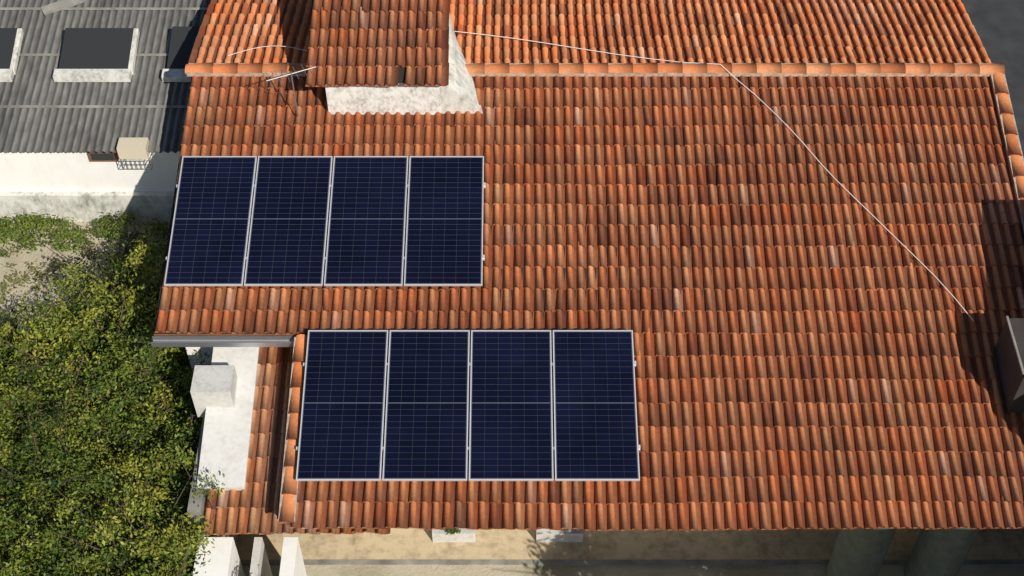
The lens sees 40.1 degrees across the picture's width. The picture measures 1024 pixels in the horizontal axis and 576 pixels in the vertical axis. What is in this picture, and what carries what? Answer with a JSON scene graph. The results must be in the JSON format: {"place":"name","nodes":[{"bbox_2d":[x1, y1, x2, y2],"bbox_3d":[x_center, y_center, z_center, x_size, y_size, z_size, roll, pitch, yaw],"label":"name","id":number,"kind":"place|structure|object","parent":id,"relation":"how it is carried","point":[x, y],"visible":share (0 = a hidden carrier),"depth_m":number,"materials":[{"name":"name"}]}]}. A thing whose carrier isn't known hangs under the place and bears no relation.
{"place":"outdoors","nodes":[
{"label":"outdoors","id":0,"kind":"place"},
{"bbox_2d":[0,222,192,574],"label":"garden terrain","id":1,"kind":"structure","parent":0,"point":[34,256],"depth_m":23.91,"materials":[{"name":"soil"}]},
{"bbox_2d":[0,241,157,358],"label":"grass tufts","id":2,"kind":"object","parent":1,"relation":"on","point":[16,282],"visible":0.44,"depth_m":23.66,"materials":[{"name":"green plant"}]},
{"bbox_2d":[8,210,160,321],"bbox_3d":[-6.919,-0.173,23.177,2.318,1.044,2.685,0,50,0],"label":"garden bush","id":3,"kind":"object","parent":1,"relation":"on","point":[88,256],"depth_m":23.34,"materials":[{"name":"green plant"}]},
{"bbox_2d":[0,210,169,257],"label":"wall weeds","id":4,"kind":"object","parent":1,"relation":"on","point":[46,223],"depth_m":24.07,"materials":[{"name":"green plant"}]},
{"bbox_2d":[0,192,173,221],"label":"wall","id":5,"kind":"structure","parent":1,"relation":"on","point":[83,206],"depth_m":24.20,"materials":[{"name":"white paint"}]},
{"bbox_2d":[0,151,179,191],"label":"neighbour walls","id":6,"kind":"structure","parent":1,"relation":"on","point":[50,171],"depth_m":23.77,"materials":[{"name":"white paint"}]},
{"bbox_2d":[87,151,118,161],"bbox_3d":[-6.827,-2.200,23.427,0.485,0.235,0.030,0,50,0],"label":"window frame","id":7,"kind":"object","parent":6,"relation":"in","point":[114,154],"visible":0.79,"depth_m":23.47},
{"bbox_2d":[90,153,114,159],"bbox_3d":[-6.828,-2.187,23.416,0.385,0.155,0.004,0,50,0],"label":"window","id":8,"kind":"structure","parent":7,"relation":"in","point":[102,156],"depth_m":23.41,"materials":[{"name":"black glass"}]},
{"bbox_2d":[0,0,210,152],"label":"neighbour roof sheets","id":9,"kind":"object","parent":6,"relation":"on","point":[62,130],"visible":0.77,"depth_m":23.83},
{"bbox_2d":[41,0,86,15],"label":"roof patch","id":10,"kind":"object","parent":9,"relation":"on","point":[54,7],"visible":1,"depth_m":24.90,"materials":[{"name":"concrete"}]},
{"bbox_2d":[0,28,190,81],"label":"roof collector frames","id":11,"kind":"structure","parent":9,"relation":"on","point":[103,75],"depth_m":23.88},
{"bbox_2d":[0,26,199,68],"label":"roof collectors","id":12,"kind":"object","parent":11,"relation":"in","point":[96,48],"visible":0.82,"depth_m":24.14,"materials":[{"name":"black glass"}]},
{"bbox_2d":[0,7,207,107],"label":"neighbour roof seams","id":13,"kind":"object","parent":9,"relation":"on","point":[137,54],"visible":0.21,"depth_m":24.26,"materials":[{"name":"grey metal"}]},
{"bbox_2d":[116,138,149,158],"bbox_3d":[-6.229,-2.301,23.129,0.475,0.240,0.260,0,50,0],"label":"air conditioner","id":14,"kind":"object","parent":6,"relation":"attached to","point":[131,148],"visible":1,"depth_m":23.04,"materials":[{"name":"beige plastic"}]},
{"bbox_2d":[121,153,154,168],"bbox_3d":[-6.199,-2.143,23.285,0.475,0.200,0.300,0,50,0],"label":"air conditioner cage","id":15,"kind":"object","parent":6,"relation":"attached to","point":[131,164],"visible":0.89,"depth_m":23.18,"materials":[{"name":"white metal"}]},
{"bbox_2d":[0,229,240,575],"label":"tree","id":16,"kind":"object","parent":1,"relation":"on","point":[68,518],"depth_m":20.60,"materials":[{"name":"green plant"}]},
{"bbox_2d":[439,13,482,113],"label":"tank house buttress","id":17,"kind":"structure","parent":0,"point":[458,93],"depth_m":22.02,"materials":[{"name":"white paint"}]},
{"bbox_2d":[188,0,990,63],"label":"roof tiles","id":18,"kind":"object","parent":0,"point":[819,31],"visible":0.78,"depth_m":23.46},
{"bbox_2d":[236,528,1023,559],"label":"patio floor","id":19,"kind":"structure","parent":0,"point":[753,544],"depth_m":21.53,"materials":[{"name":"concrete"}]},
{"bbox_2d":[432,528,582,541],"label":"planters","id":20,"kind":"object","parent":19,"relation":"on","point":[542,535],"visible":0.5,"depth_m":21.44,"materials":[{"name":"concrete"}]},
{"bbox_2d":[444,528,575,534],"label":"planter plants","id":21,"kind":"object","parent":20,"relation":"on","point":[456,530],"visible":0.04,"depth_m":21.30,"materials":[{"name":"green plant"}]},
{"bbox_2d":[242,565,1023,575],"bbox_3d":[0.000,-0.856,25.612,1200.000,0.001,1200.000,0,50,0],"label":"ground","id":22,"kind":"structure","parent":0,"point":[612,570],"depth_m":21.28,"materials":[{"name":"soil"}]},
{"bbox_2d":[186,347,212,372],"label":"house walls","id":23,"kind":"structure","parent":22,"relation":"on","point":[191,352],"depth_m":21.18,"materials":[{"name":"white paint"}]},
{"bbox_2d":[325,83,440,114],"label":"tank house walls","id":24,"kind":"structure","parent":23,"relation":"on","point":[401,98],"depth_m":21.85,"materials":[{"name":"white paint"}]},
{"bbox_2d":[305,0,405,82],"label":"tank house underlay","id":25,"kind":"object","parent":24,"relation":"on","point":[402,72],"visible":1,"depth_m":21.58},
{"bbox_2d":[305,0,449,86],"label":"tank house tiles","id":26,"kind":"object","parent":24,"relation":"on","point":[366,42],"visible":1,"depth_m":21.80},
{"bbox_2d":[154,6,741,361],"bbox_3d":[1.320,-2.622,22.695,12.920,1.320,13.862,0,50,0],"label":"roof underlay","id":27,"kind":"object","parent":23,"relation":"on","point":[170,231],"visible":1,"depth_m":20.70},
{"bbox_2d":[154,334,298,525],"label":"eave fascia","id":28,"kind":"structure","parent":27,"relation":"attached to","point":[288,524],"depth_m":20.15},
{"bbox_2d":[151,336,295,346],"bbox_3d":[-4.070,0.769,20.135,2.180,0.109,0.110,0,50,0],"label":"eave gutter","id":29,"kind":"object","parent":28,"relation":"attached to","point":[223,341],"visible":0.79,"depth_m":20.13,"materials":[{"name":"grey metal"}]},
{"bbox_2d":[228,46,306,55],"bbox_3d":[-3.892,-3.873,22.863,1.436,0.064,0.281,-2,50,-2],"label":"loose wire","id":30,"kind":"object","parent":27,"relation":"on","point":[267,46],"visible":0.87,"depth_m":22.90,"materials":[{"name":"white"}]},
{"bbox_2d":[265,63,315,117],"bbox_3d":[-3.485,-3.147,21.794,0.785,0.950,0.861,-24,54,-19],"label":"tv antenna","id":31,"kind":"object","parent":27,"relation":"on","point":[292,83],"visible":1,"depth_m":21.36,"materials":[{"name":"silver metal"}]},
{"bbox_2d":[278,337,307,521],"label":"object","id":32,"kind":"object","parent":27,"relation":"attached to","point":[283,474],"visible":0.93,"depth_m":19.04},
{"bbox_2d":[279,334,307,522],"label":"verge","id":33,"kind":"structure","parent":32,"relation":"on","point":[289,490],"depth_m":19.22,"materials":[{"name":"ceramic"}]},
{"bbox_2d":[164,156,485,285],"bbox_3d":[-2.734,-0.993,20.907,4.672,0.513,2.249,0,50,0],"label":"solar panel frame","id":34,"kind":"object","parent":27,"relation":"on","point":[324,257],"visible":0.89,"depth_m":20.70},
{"bbox_2d":[165,157,482,283],"bbox_3d":[-2.729,-1.026,20.866,4.570,0.390,2.212,0,50,0],"label":"solar panel backsheet","id":35,"kind":"object","parent":34,"relation":"in","point":[391,218],"visible":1,"depth_m":20.82,"materials":[{"name":"plastic"}]},
{"bbox_2d":[166,158,481,282],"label":"solar cells","id":36,"kind":"object","parent":35,"relation":"on","point":[461,183],"visible":1,"depth_m":20.85,"materials":[{"name":"blue glass"}]},
{"bbox_2d":[296,330,640,480],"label":"solar panel frames","id":37,"kind":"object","parent":27,"relation":"on","point":[467,447],"visible":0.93,"depth_m":19.19,"materials":[{"name":"silver metal"}]},
{"bbox_2d":[297,331,638,478],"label":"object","id":38,"kind":"object","parent":37,"relation":"in","point":[453,403],"visible":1,"depth_m":19.35,"materials":[{"name":"glass"}]},
{"bbox_2d":[298,332,637,477],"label":"solar cells","id":39,"kind":"object","parent":38,"relation":"on","point":[526,361],"visible":1,"depth_m":19.31,"materials":[{"name":"blue glass"}]},
{"bbox_2d":[155,75,1023,530],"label":"roof tiles","id":40,"kind":"object","parent":27,"relation":"on","point":[831,363],"visible":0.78,"depth_m":20.49,"materials":[{"name":"orange ceramic"}]},
{"bbox_2d":[454,31,973,320],"bbox_3d":[3.309,-2.496,22.071,9.518,0.896,1.677,30,56,23],"label":"roof cable","id":41,"kind":"object","parent":40,"relation":"on","point":[777,116],"visible":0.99,"depth_m":21.90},
{"bbox_2d":[187,63,993,76],"bbox_3d":[1.320,-3.493,22.487,13.020,0.055,0.258,0,50,0],"label":"ridge mortar","id":42,"kind":"object","parent":27,"relation":"on","point":[608,74],"visible":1,"depth_m":22.41,"materials":[{"name":"grey concrete"}]},
{"bbox_2d":[185,62,1004,74],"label":"ridge caps","id":43,"kind":"object","parent":42,"relation":"on","point":[680,67],"visible":0.75,"depth_m":22.40,"materials":[{"name":"ceramic"}]},
{"bbox_2d":[990,74,1023,231],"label":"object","id":44,"kind":"object","parent":27,"relation":"on","point":[1005,143],"visible":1,"depth_m":21.77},
{"bbox_2d":[993,72,1023,220],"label":"verge","id":45,"kind":"structure","parent":27,"relation":"on","point":[1006,113],"depth_m":21.77,"materials":[{"name":"ceramic"}]},
{"bbox_2d":[994,318,1023,414],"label":"chimney","id":46,"kind":"object","parent":27,"relation":"on","point":[1011,378],"visible":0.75,"depth_m":19.36,"materials":[{"name":"grey paint"}]},
{"bbox_2d":[1006,316,1023,377],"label":"metal edge trim","id":47,"kind":"structure","parent":46,"relation":"attached to","point":[1015,344],"depth_m":19.11,"materials":[{"name":"grey metal"}]},
{"bbox_3d":[-2.980,1.974,19.916,2.480,0.524,2.974,0,50,0],"label":"lower roof underlay","id":48,"kind":"object","parent":23,"relation":"on","visible":0},
{"bbox_2d":[202,347,390,534],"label":"roof tiles","id":49,"kind":"object","parent":48,"relation":"on","point":[252,507],"visible":0.34,"depth_m":19.50,"materials":[{"name":"ceramic"}]},
{"bbox_2d":[196,347,259,489],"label":"concrete slab","id":50,"kind":"structure","parent":49,"relation":"on","point":[226,440],"depth_m":19.75,"materials":[{"name":"white concrete"}]},
{"bbox_2d":[190,365,237,416],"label":"concrete block","id":51,"kind":"structure","parent":50,"relation":"on","point":[213,385],"depth_m":19.80,"materials":[{"name":"white concrete"}]},
{"bbox_2d":[187,417,236,544],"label":"side wall","id":52,"kind":"structure","parent":22,"relation":"on","point":[194,510],"depth_m":19.30,"materials":[{"name":"concrete"}]},
{"bbox_2d":[193,537,306,575],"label":"white yard walls","id":53,"kind":"structure","parent":22,"relation":"on","point":[224,558],"depth_m":19.20,"materials":[{"name":"paint"}]},
{"bbox_2d":[249,537,272,575],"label":"yard wall block","id":54,"kind":"structure","parent":22,"relation":"on","point":[260,565],"depth_m":19.62,"materials":[{"name":"concrete"}]},
{"bbox_2d":[240,560,1023,564],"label":"patio kerb","id":55,"kind":"structure","parent":22,"relation":"on","point":[610,562],"depth_m":21.34,"materials":[{"name":"concrete"}]},
{"bbox_2d":[826,528,979,575],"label":"porch columns","id":56,"kind":"structure","parent":22,"relation":"on","point":[863,552],"depth_m":20.14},
{"bbox_2d":[961,0,1023,157],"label":"road","id":57,"kind":"structure","parent":22,"relation":"on","point":[998,26],"depth_m":25.55,"materials":[{"name":"grey asphalt"}]}
]}

